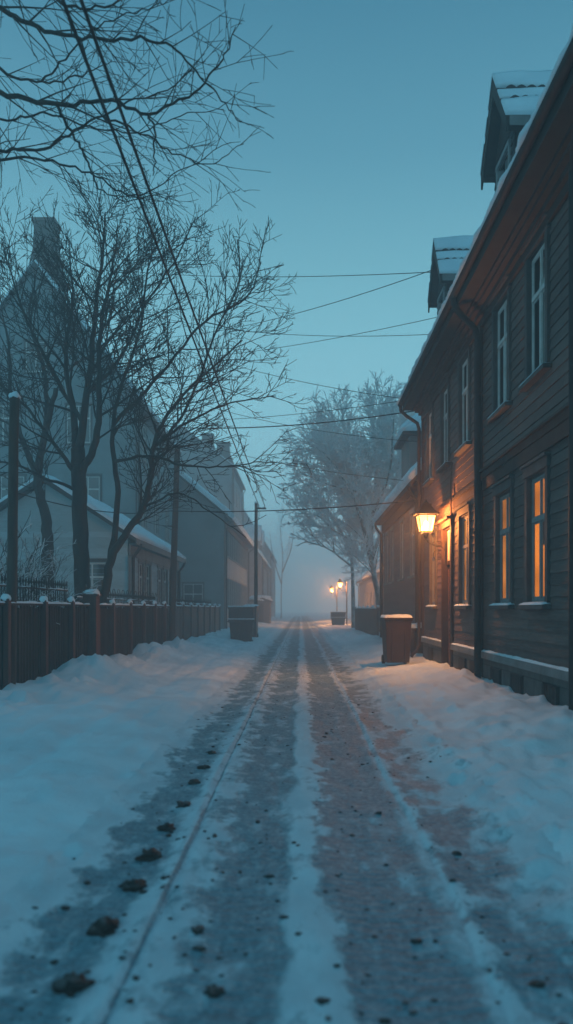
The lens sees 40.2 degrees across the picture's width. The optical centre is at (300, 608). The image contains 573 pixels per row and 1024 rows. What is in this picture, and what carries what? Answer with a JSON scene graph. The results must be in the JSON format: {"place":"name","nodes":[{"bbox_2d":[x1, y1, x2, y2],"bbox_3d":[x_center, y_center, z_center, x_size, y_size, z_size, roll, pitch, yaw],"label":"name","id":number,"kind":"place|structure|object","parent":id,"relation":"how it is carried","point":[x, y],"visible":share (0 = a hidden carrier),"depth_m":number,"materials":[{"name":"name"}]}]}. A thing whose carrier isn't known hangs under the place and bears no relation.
{"place":"outdoors","nodes":[
{"label":"outdoors","id":0,"kind":"place"},
{"bbox_2d":[0,615,572,1023],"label":"road","id":1,"kind":"structure","parent":0,"point":[280,973],"depth_m":3.93,"materials":[{"name":"white snow"}]},
{"bbox_2d":[51,971,94,997],"bbox_3d":[-0.839,1.376,2.883,0.151,0.056,0.171,0,0,0],"label":"ice clod","id":2,"kind":"object","parent":1,"relation":"on","point":[71,984],"visible":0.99,"depth_m":2.85,"materials":[{"name":"black ice"}]},
{"bbox_2d":[87,916,118,937],"bbox_3d":[-0.852,1.368,3.401,0.127,0.067,0.166,0,0,0],"label":"ice clod","id":3,"kind":"object","parent":1,"relation":"on","point":[104,926],"visible":1,"depth_m":3.36,"materials":[{"name":"black ice"}]},
{"bbox_2d":[117,878,147,892],"bbox_3d":[-0.821,1.378,3.909,0.152,0.052,0.150,0,0,-34],"label":"ice clod","id":4,"kind":"object","parent":1,"relation":"on","point":[134,885],"visible":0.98,"depth_m":3.90,"materials":[{"name":"black ice"}]},
{"bbox_2d":[135,847,161,861],"bbox_3d":[-0.845,1.369,4.379,0.150,0.053,0.163,0,0,0],"label":"ice clod","id":5,"kind":"object","parent":1,"relation":"on","point":[152,854],"visible":1,"depth_m":4.34,"materials":[{"name":"black ice"}]},
{"bbox_2d":[156,822,175,830],"bbox_3d":[-0.843,1.372,4.942,0.127,0.054,0.154,0,0,0],"label":"ice clod","id":6,"kind":"object","parent":1,"relation":"on","point":[166,826],"visible":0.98,"depth_m":4.91,"materials":[{"name":"black ice"}]},
{"bbox_2d":[176,800,190,807],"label":"ice clod","id":7,"kind":"object","parent":1,"relation":"on","point":[182,804],"visible":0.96,"depth_m":5.50,"materials":[{"name":"black ice"}]},
{"bbox_2d":[188,778,200,783],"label":"ice clod","id":8,"kind":"object","parent":1,"relation":"on","point":[194,781],"visible":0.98,"depth_m":6.21,"materials":[{"name":"black ice"}]},
{"bbox_2d":[191,925,204,934],"bbox_3d":[-0.446,1.386,3.381,0.074,0.027,0.066,0,0,-41],"label":"ice clod","id":9,"kind":"object","parent":1,"relation":"on","point":[197,929],"visible":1,"depth_m":3.37,"materials":[{"name":"grey ice"}]},
{"bbox_2d":[197,765,210,769],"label":"ice clod","id":10,"kind":"object","parent":1,"relation":"on","point":[203,767],"visible":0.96,"depth_m":6.81,"materials":[{"name":"black ice"}]},
{"bbox_2d":[203,983,225,997],"bbox_3d":[-0.316,1.393,2.855,0.081,0.026,0.084,0,0,39],"label":"ice clod","id":11,"kind":"object","parent":1,"relation":"on","point":[213,990],"visible":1,"depth_m":2.84,"materials":[{"name":"black ice"}]},
{"bbox_2d":[19,663,572,1023],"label":"dirt crumbs","id":12,"kind":"object","parent":1,"relation":"on","point":[532,983],"visible":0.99,"depth_m":3.34,"materials":[{"name":"black soil"}]},
{"bbox_2d":[315,997,330,1004],"bbox_3d":[0.077,1.367,2.736,0.058,0.020,0.061,0,0,0],"label":"ice clod","id":13,"kind":"object","parent":1,"relation":"on","point":[321,1001],"visible":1,"depth_m":2.73,"materials":[{"name":"black ice"}]},
{"bbox_2d":[0,612,572,900],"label":"snow ground","id":14,"kind":"structure","parent":0,"point":[81,736],"depth_m":8.27,"materials":[{"name":"white snow"}]},
{"bbox_2d":[6,391,20,684],"bbox_3d":[-4.014,-0.760,10.902,0.222,4.523,0.155,0,0,0],"label":"wooden post","id":15,"kind":"object","parent":14,"relation":"on","point":[12,532],"visible":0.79,"depth_m":10.85,"materials":[{"name":"brown wood"}]},
{"bbox_2d":[0,543,59,624],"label":"snowy shrub","id":16,"kind":"object","parent":14,"relation":"on","point":[2,562],"visible":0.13,"depth_m":12.72,"materials":[{"name":"grey plant"}]},
{"bbox_2d":[0,574,67,608],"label":"iron railing","id":17,"kind":"object","parent":14,"relation":"on","point":[51,583],"visible":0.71,"depth_m":12.90,"materials":[{"name":"metal"}]},
{"bbox_2d":[0,510,76,606],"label":"snowy shrub","id":18,"kind":"object","parent":14,"relation":"on","point":[31,563],"visible":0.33,"depth_m":13.96,"materials":[{"name":"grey plant"}]},
{"bbox_2d":[0,241,88,606],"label":"bare tree","id":19,"kind":"object","parent":14,"relation":"on","point":[46,523],"visible":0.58,"depth_m":19.45,"materials":[{"name":"brown plant"}]},
{"bbox_2d":[0,569,94,626],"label":"snowy shrub","id":20,"kind":"object","parent":14,"relation":"on","point":[64,587],"visible":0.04,"depth_m":14.45,"materials":[{"name":"grey plant"}]},
{"bbox_2d":[0,533,101,607],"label":"snowy shrub","id":21,"kind":"object","parent":14,"relation":"on","point":[39,552],"visible":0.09,"depth_m":16.48,"materials":[{"name":"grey plant"}]},
{"bbox_2d":[0,589,169,689],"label":"plank fence","id":22,"kind":"object","parent":14,"relation":"on","point":[46,644],"visible":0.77,"depth_m":13.49,"materials":[{"name":"wood"}]},
{"bbox_2d":[0,217,181,544],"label":"house","id":23,"kind":"structure","parent":14,"relation":"on","point":[100,483],"depth_m":33.20,"materials":[{"name":"paint"}]},
{"bbox_2d":[0,403,9,444],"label":"window","id":24,"kind":"structure","parent":23,"relation":"in","point":[4,411],"depth_m":33.19,"materials":[{"name":"grey glass"}]},
{"bbox_2d":[0,473,26,497],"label":"window","id":25,"kind":"structure","parent":23,"relation":"in","point":[4,481],"depth_m":33.19,"materials":[{"name":"grey glass"}]},
{"bbox_2d":[22,339,48,373],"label":"window","id":26,"kind":"structure","parent":23,"relation":"in","point":[26,345],"depth_m":33.19,"materials":[{"name":"grey glass"}]},
{"bbox_2d":[63,403,92,444],"bbox_3d":[-9.400,-7.822,33.159,1.260,1.795,0.120,0,0,0],"label":"window","id":27,"kind":"structure","parent":23,"relation":"in","point":[89,430],"depth_m":33.17,"materials":[{"name":"grey glass"}]},
{"bbox_2d":[86,473,101,501],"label":"window","id":28,"kind":"structure","parent":23,"relation":"in","point":[94,484],"depth_m":33.19,"materials":[{"name":"grey glass"}]},
{"bbox_2d":[141,487,148,530],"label":"window","id":29,"kind":"structure","parent":23,"relation":"in","point":[143,522],"depth_m":35.03,"materials":[{"name":"grey glass"}]},
{"bbox_2d":[141,421,148,464],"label":"window","id":30,"kind":"structure","parent":23,"relation":"in","point":[143,428],"depth_m":35.14,"materials":[{"name":"grey glass"}]},
{"bbox_2d":[154,497,160,536],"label":"window","id":31,"kind":"structure","parent":23,"relation":"in","point":[156,527],"depth_m":38.31,"materials":[{"name":"grey glass"}]},
{"bbox_2d":[165,450,169,485],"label":"window","id":32,"kind":"structure","parent":23,"relation":"in","point":[167,463],"depth_m":41.10,"materials":[{"name":"grey glass"}]},
{"bbox_2d":[165,506,170,541],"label":"window","id":33,"kind":"structure","parent":23,"relation":"in","point":[166,513],"depth_m":41.16,"materials":[{"name":"grey glass"}]},
{"bbox_2d":[130,378,416,441],"bbox_3d":[-2.071,-7.343,27.750,15.481,5.189,0.016,0,0,44],"label":"overhead wire","id":34,"kind":"object","parent":23,"relation":"attached to","point":[301,427],"visible":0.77,"depth_m":25.41,"materials":[{"name":"rubber"}]},
{"bbox_2d":[0,474,185,607],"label":"house","id":35,"kind":"structure","parent":14,"relation":"on","point":[142,561],"depth_m":22.20,"materials":[{"name":"grey paint"}]},
{"bbox_2d":[90,558,107,607],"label":"window","id":36,"kind":"structure","parent":35,"relation":"in","point":[96,569],"depth_m":22.18,"materials":[{"name":"grey glass"}]},
{"bbox_2d":[137,559,144,603],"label":"window","id":37,"kind":"structure","parent":35,"relation":"in","point":[139,560],"depth_m":24.21,"materials":[{"name":"grey glass"}]},
{"bbox_2d":[145,561,151,595],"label":"window","id":38,"kind":"structure","parent":35,"relation":"in","point":[148,569],"depth_m":25.43,"materials":[{"name":"grey glass"}]},
{"bbox_2d":[157,564,162,603],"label":"window","id":39,"kind":"structure","parent":35,"relation":"in","point":[158,566],"depth_m":27.47,"materials":[{"name":"grey glass"}]},
{"bbox_2d":[163,566,168,604],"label":"window","id":40,"kind":"structure","parent":35,"relation":"in","point":[165,573],"depth_m":28.63,"materials":[{"name":"grey glass"}]},
{"bbox_2d":[75,585,156,608],"bbox_3d":[-4.350,0.441,19.418,0.044,1.818,8.480,0,0,0],"label":"iron railing","id":41,"kind":"object","parent":14,"relation":"on","point":[149,599],"visible":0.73,"depth_m":19.55,"materials":[{"name":"metal"}]},
{"bbox_2d":[0,0,293,238],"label":"bare tree","id":42,"kind":"object","parent":14,"relation":"on","point":[56,32],"visible":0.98,"depth_m":8.03,"materials":[{"name":"brown plant"}]},
{"bbox_2d":[0,140,311,607],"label":"bare tree","id":43,"kind":"object","parent":14,"relation":"on","point":[79,464],"visible":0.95,"depth_m":16.45,"materials":[{"name":"brown plant"}]},
{"bbox_2d":[169,442,179,640],"bbox_3d":[-3.890,-1.805,24.050,0.420,6.618,0.220,0,0,0],"label":"utility pole","id":44,"kind":"object","parent":14,"relation":"on","point":[173,575],"visible":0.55,"depth_m":23.97,"materials":[{"name":"brown wood"}]},
{"bbox_2d":[6,489,168,513],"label":"overhead wire","id":45,"kind":"object","parent":44,"relation":"attached to","point":[87,509],"visible":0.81,"depth_m":19.14,"materials":[{"name":"rubber"}]},
{"bbox_2d":[171,499,420,511],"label":"overhead wire","id":46,"kind":"object","parent":44,"relation":"attached to","point":[300,509],"visible":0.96,"depth_m":21.16,"materials":[{"name":"rubber"}]},
{"bbox_2d":[176,596,210,607],"bbox_3d":[-4.300,0.451,31.763,0.044,1.798,11.570,0,0,0],"label":"iron railing","id":47,"kind":"object","parent":14,"relation":"on","point":[187,601],"visible":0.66,"depth_m":30.54,"materials":[{"name":"metal"}]},
{"bbox_2d":[175,602,220,639],"bbox_3d":[-3.977,0.605,31.450,0.166,1.690,14.100,0,0,0],"label":"plank fence","id":48,"kind":"object","parent":14,"relation":"on","point":[196,620],"visible":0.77,"depth_m":29.95,"materials":[{"name":"grey wood"}]},
{"bbox_2d":[171,426,245,527],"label":"house","id":49,"kind":"structure","parent":14,"relation":"on","point":[233,487],"depth_m":67.00,"materials":[{"name":"paint"}]},
{"bbox_2d":[177,468,253,628],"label":"house","id":50,"kind":"structure","parent":14,"relation":"on","point":[212,548],"depth_m":44.50,"materials":[{"name":"grey paint"}]},
{"bbox_2d":[182,582,204,604],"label":"window","id":51,"kind":"structure","parent":50,"relation":"in","point":[189,589],"depth_m":44.48,"materials":[{"name":"grey glass"}]},
{"bbox_2d":[227,577,228,607],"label":"window","id":52,"kind":"structure","parent":50,"relation":"in","point":[227,577],"depth_m":46.68,"materials":[{"name":"glass"}]},
{"bbox_2d":[227,530,229,557],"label":"window","id":53,"kind":"structure","parent":50,"relation":"in","point":[227,530],"depth_m":46.68,"materials":[{"name":"glass"}]},
{"bbox_2d":[228,577,230,605],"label":"window","id":54,"kind":"structure","parent":50,"relation":"in","point":[229,577],"depth_m":47.62,"materials":[{"name":"glass"}]},
{"bbox_2d":[228,531,231,559],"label":"window","id":55,"kind":"structure","parent":50,"relation":"in","point":[228,531],"depth_m":48.11,"materials":[{"name":"glass"}]},
{"bbox_2d":[231,578,232,605],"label":"window","id":56,"kind":"structure","parent":50,"relation":"in","point":[231,578],"depth_m":49.64,"materials":[{"name":"glass"}]},
{"bbox_2d":[231,535,233,560],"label":"window","id":57,"kind":"structure","parent":50,"relation":"in","point":[231,535],"depth_m":49.64,"materials":[{"name":"glass"}]},
{"bbox_2d":[233,579,234,605],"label":"window","id":58,"kind":"structure","parent":50,"relation":"in","point":[233,579],"depth_m":51.13,"materials":[{"name":"glass"}]},
{"bbox_2d":[233,537,235,561],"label":"window","id":59,"kind":"structure","parent":50,"relation":"in","point":[233,537],"depth_m":51.13,"materials":[{"name":"glass"}]},
{"bbox_2d":[238,582,239,605],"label":"window","id":60,"kind":"structure","parent":50,"relation":"in","point":[239,582],"depth_m":55.10,"materials":[{"name":"glass"}]},
{"bbox_2d":[238,542,240,565],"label":"window","id":61,"kind":"structure","parent":50,"relation":"in","point":[238,542],"depth_m":54.80,"materials":[{"name":"glass"}]},
{"bbox_2d":[240,582,241,605],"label":"window","id":62,"kind":"structure","parent":50,"relation":"in","point":[240,582],"depth_m":56.18,"materials":[{"name":"glass"}]},
{"bbox_2d":[240,544,242,566],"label":"window","id":63,"kind":"structure","parent":50,"relation":"in","point":[240,544],"depth_m":56.26,"materials":[{"name":"glass"}]},
{"bbox_2d":[243,584,244,604],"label":"window","id":64,"kind":"structure","parent":50,"relation":"in","point":[243,584],"depth_m":59.57,"materials":[{"name":"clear glass"}]},
{"bbox_2d":[243,547,244,568],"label":"window","id":65,"kind":"structure","parent":50,"relation":"in","point":[243,547],"depth_m":59.20,"materials":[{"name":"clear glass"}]},
{"bbox_2d":[227,606,255,641],"bbox_3d":[-2.380,0.630,31.500,1.153,1.500,0.927,0,0,-3],"label":"waste container","id":66,"kind":"object","parent":14,"relation":"on","point":[241,620],"visible":0.83,"depth_m":31.09,"materials":[{"name":"plastic"}]},
{"bbox_2d":[243,604,258,636],"bbox_3d":[-2.196,0.553,34.837,0.641,1.494,0.768,0,0,6],"label":"wheelie bin","id":67,"kind":"object","parent":14,"relation":"on","point":[255,630],"visible":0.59,"depth_m":34.52,"materials":[{"name":"plastic"}]},
{"bbox_2d":[244,525,270,604],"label":"house","id":68,"kind":"structure","parent":14,"relation":"on","point":[264,566],"depth_m":80.61,"materials":[{"name":"grey paint"}]},
{"bbox_2d":[254,501,265,604],"bbox_3d":[-1.830,-1.660,35.179,0.560,6.320,0.222,0,0,0],"label":"utility pole","id":69,"kind":"object","parent":14,"relation":"on","point":[257,507],"visible":0.84,"depth_m":35.13,"materials":[{"name":"brown wood"}]},
{"bbox_2d":[61,0,258,504],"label":"overhead wire","id":70,"kind":"object","parent":69,"relation":"attached to","point":[67,12],"visible":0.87,"depth_m":8.29,"materials":[{"name":"rubber"}]},
{"bbox_2d":[79,0,264,505],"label":"overhead wire","id":71,"kind":"object","parent":69,"relation":"attached to","point":[84,9],"visible":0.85,"depth_m":8.33,"materials":[{"name":"rubber"}]},
{"bbox_2d":[247,595,272,622],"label":"garden shed","id":72,"kind":"structure","parent":14,"relation":"on","point":[264,609],"depth_m":67.50,"materials":[{"name":"grey wood"}]},
{"bbox_2d":[258,603,263,622],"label":"door","id":73,"kind":"structure","parent":72,"relation":"in","point":[261,605],"depth_m":67.42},
{"bbox_2d":[244,509,276,616],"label":"house","id":74,"kind":"structure","parent":14,"relation":"on","point":[267,553],"depth_m":97.11,"materials":[{"name":"paint"}]},
{"bbox_2d":[264,498,297,618],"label":"frosted tree","id":75,"kind":"object","parent":14,"relation":"on","point":[282,567],"visible":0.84,"depth_m":99.96,"materials":[{"name":"grey plant"}]},
{"bbox_2d":[289,430,378,627],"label":"frosted tree","id":76,"kind":"object","parent":14,"relation":"on","point":[352,584],"visible":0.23,"depth_m":47.49,"materials":[{"name":"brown plant"}]},
{"bbox_2d":[330,611,345,624],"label":"waste container","id":77,"kind":"object","parent":14,"relation":"on","point":[337,617],"visible":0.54,"depth_m":57.06,"materials":[{"name":"plastic"}]},
{"bbox_2d":[271,368,414,631],"bbox_3d":[3.168,-5.338,40.083,8.568,14.129,6.796,0,0,11],"label":"frosted tree","id":78,"kind":"object","parent":14,"relation":"on","point":[332,456],"visible":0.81,"depth_m":39.39,"materials":[{"name":"white plant"}]},
{"bbox_2d":[346,582,346,623],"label":"lamp post","id":79,"kind":"object","parent":14,"relation":"on","point":[346,602],"visible":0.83,"depth_m":58.96,"materials":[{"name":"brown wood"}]},
{"bbox_2d":[337,579,345,595],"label":"street lantern","id":80,"kind":"object","parent":79,"relation":"attached to","point":[339,581],"visible":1,"depth_m":58.96,"materials":[{"name":"glass"}]},
{"bbox_2d":[355,605,379,635],"bbox_3d":[3.031,0.650,36.800,0.159,1.601,12.400,0,0,0],"label":"plank fence","id":81,"kind":"object","parent":14,"relation":"on","point":[366,620],"visible":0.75,"depth_m":35.10,"materials":[{"name":"grey wood"}]},
{"bbox_2d":[356,555,383,613],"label":"house","id":82,"kind":"structure","parent":14,"relation":"on","point":[366,594],"depth_m":76.44,"materials":[{"name":"brown paint"}]},
{"bbox_2d":[370,591,371,606],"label":"window","id":83,"kind":"structure","parent":82,"relation":"in","point":[370,591],"depth_m":73.52,"materials":[{"name":"clear glass"}]},
{"bbox_2d":[372,413,420,637],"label":"house","id":84,"kind":"structure","parent":14,"relation":"on","point":[397,522],"depth_m":25.42,"materials":[{"name":"brown wood"}]},
{"bbox_2d":[144,425,416,481],"bbox_3d":[-2.103,-5.719,27.050,0.014,4.653,16.015,0,0,-41],"label":"overhead wire","id":85,"kind":"object","parent":84,"relation":"attached to","point":[297,466],"visible":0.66,"depth_m":24.26,"materials":[{"name":"rubber"}]},
{"bbox_2d":[383,531,388,584],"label":"window","id":86,"kind":"structure","parent":84,"relation":"in","point":[386,533],"depth_m":29.23,"materials":[{"name":"clear glass"}]},
{"bbox_2d":[388,526,393,583],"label":"window","id":87,"kind":"structure","parent":84,"relation":"in","point":[392,528],"depth_m":27.57,"materials":[{"name":"clear glass"}]},
{"bbox_2d":[397,517,404,580],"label":"window","id":88,"kind":"structure","parent":84,"relation":"in","point":[401,520],"depth_m":24.93,"materials":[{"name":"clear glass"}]},
{"bbox_2d":[407,507,414,578],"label":"window","id":89,"kind":"structure","parent":84,"relation":"in","point":[412,518],"depth_m":22.65,"materials":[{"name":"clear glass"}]},
{"bbox_2d":[380,614,412,663],"bbox_3d":[2.108,0.676,17.336,0.640,1.108,0.733,0,0,-3],"label":"wheelie bin","id":90,"kind":"object","parent":14,"relation":"on","point":[396,634],"visible":1,"depth_m":17.03,"materials":[{"name":"brown plastic"}]},
{"bbox_2d":[410,623,422,653],"bbox_3d":[2.840,0.878,20.136,0.920,1.044,0.207,0,0,0],"label":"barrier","id":91,"kind":"object","parent":14,"relation":"on","point":[413,643],"visible":0.15,"depth_m":20.10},
{"bbox_2d":[396,24,572,710],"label":"wooden house","id":92,"kind":"structure","parent":14,"relation":"on","point":[486,393],"depth_m":11.12,"materials":[{"name":"brown wood"}]},
{"bbox_2d":[113,318,396,397],"bbox_3d":[-2.709,-8.716,26.150,0.014,7.170,17.447,0,0,-37],"label":"overhead wire","id":93,"kind":"object","parent":92,"relation":"attached to","point":[296,380],"visible":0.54,"depth_m":22.22,"materials":[{"name":"rubber"}]},
{"bbox_2d":[129,401,396,420],"bbox_3d":[-2.399,-6.577,26.175,0.014,2.938,17.023,0,0,-36],"label":"overhead wire","id":94,"kind":"object","parent":92,"relation":"attached to","point":[290,414],"visible":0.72,"depth_m":23.07,"materials":[{"name":"rubber"}]},
{"bbox_2d":[96,267,430,276],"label":"overhead wire","id":95,"kind":"object","parent":92,"relation":"attached to","point":[308,276],"visible":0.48,"depth_m":20.38,"materials":[{"name":"rubber"}]},
{"bbox_2d":[122,270,430,338],"bbox_3d":[-2.580,-9.389,25.050,0.016,4.126,19.386,0,0,-34],"label":"overhead wire","id":96,"kind":"object","parent":92,"relation":"attached to","point":[313,308],"visible":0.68,"depth_m":20.25,"materials":[{"name":"rubber"}]},
{"bbox_2d":[125,308,427,335],"bbox_3d":[-2.657,-9.853,26.000,0.014,6.473,18.532,0,0,-40],"label":"overhead wire","id":97,"kind":"object","parent":92,"relation":"attached to","point":[305,335],"visible":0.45,"depth_m":22.62,"materials":[{"name":"rubber"}]},
{"bbox_2d":[132,317,436,360],"bbox_3d":[-2.210,-8.675,25.750,0.014,3.660,18.304,0,0,-37],"label":"overhead wire","id":98,"kind":"object","parent":92,"relation":"attached to","point":[326,339],"visible":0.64,"depth_m":21.41,"materials":[{"name":"rubber"}]},
{"bbox_2d":[176,411,413,428],"bbox_3d":[-0.490,-5.230,21.649,8.556,0.725,0.029,0,0,35],"label":"overhead wire","id":99,"kind":"object","parent":92,"relation":"attached to","point":[309,423],"visible":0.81,"depth_m":21.05,"materials":[{"name":"rubber"}]},
{"bbox_2d":[423,398,434,486],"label":"window","id":100,"kind":"structure","parent":92,"relation":"in","point":[430,478],"depth_m":18.31,"materials":[{"name":"clear glass"}]},
{"bbox_2d":[413,500,446,564],"bbox_3d":[2.652,-1.570,16.000,0.654,1.340,0.469,0,0,0],"label":"street lantern","id":101,"kind":"object","parent":92,"relation":"attached to","point":[426,509],"visible":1,"depth_m":15.96,"materials":[{"name":"metal"}]},
{"bbox_2d":[425,523,437,608],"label":"window","id":102,"kind":"structure","parent":92,"relation":"in","point":[433,564],"depth_m":17.95,"materials":[{"name":"clear glass"}]},
{"bbox_2d":[436,372,450,473],"bbox_3d":[3.136,-3.805,16.150,0.504,1.860,1.060,0,0,0],"label":"window","id":103,"kind":"structure","parent":92,"relation":"in","point":[445,399],"depth_m":16.48,"materials":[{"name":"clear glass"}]},
{"bbox_2d":[436,516,454,666],"bbox_3d":[2.995,-0.255,15.870,0.310,3.110,1.260,0,0,0],"label":"door","id":104,"kind":"structure","parent":92,"relation":"in","point":[447,638],"depth_m":16.30,"materials":[{"name":"brown wood"}]},
{"bbox_2d":[454,501,471,608],"bbox_3d":[3.136,-0.935,14.250,0.504,1.880,1.100,0,0,0],"label":"window","id":105,"kind":"structure","parent":92,"relation":"in","point":[464,523],"depth_m":14.57,"materials":[{"name":"clear glass"}]},
{"bbox_2d":[454,339,471,455],"bbox_3d":[3.136,-3.805,14.250,0.504,1.860,1.100,0,0,0],"label":"window","id":106,"kind":"structure","parent":92,"relation":"in","point":[464,369],"depth_m":14.54,"materials":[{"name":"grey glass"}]},
{"bbox_2d":[487,275,512,423],"bbox_3d":[3.136,-3.805,11.620,0.504,1.860,1.100,0,0,0],"label":"window","id":107,"kind":"structure","parent":92,"relation":"in","point":[501,318],"depth_m":11.77,"materials":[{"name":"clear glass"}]},
{"bbox_2d":[489,474,514,608],"bbox_3d":[3.136,-0.935,11.480,0.504,1.880,1.100,0,0,0],"label":"window","id":108,"kind":"structure","parent":92,"relation":"in","point":[504,509],"depth_m":11.68,"materials":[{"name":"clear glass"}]},
{"bbox_2d":[518,451,550,608],"bbox_3d":[3.136,-0.935,9.870,0.504,1.880,1.060,0,0,0],"label":"window","id":109,"kind":"structure","parent":92,"relation":"in","point":[537,493],"depth_m":10.11,"materials":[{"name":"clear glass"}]},
{"bbox_2d":[518,213,551,391],"bbox_3d":[3.136,-3.805,9.870,0.504,1.860,1.060,0,0,0],"label":"window","id":110,"kind":"structure","parent":92,"relation":"in","point":[537,271],"depth_m":10.11,"materials":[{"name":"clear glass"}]},
{"bbox_2d":[0,0,572,612],"label":"sky","id":111,"kind":"structure","parent":0,"point":[379,110],"materials":[{"name":"blue"}]}
]}

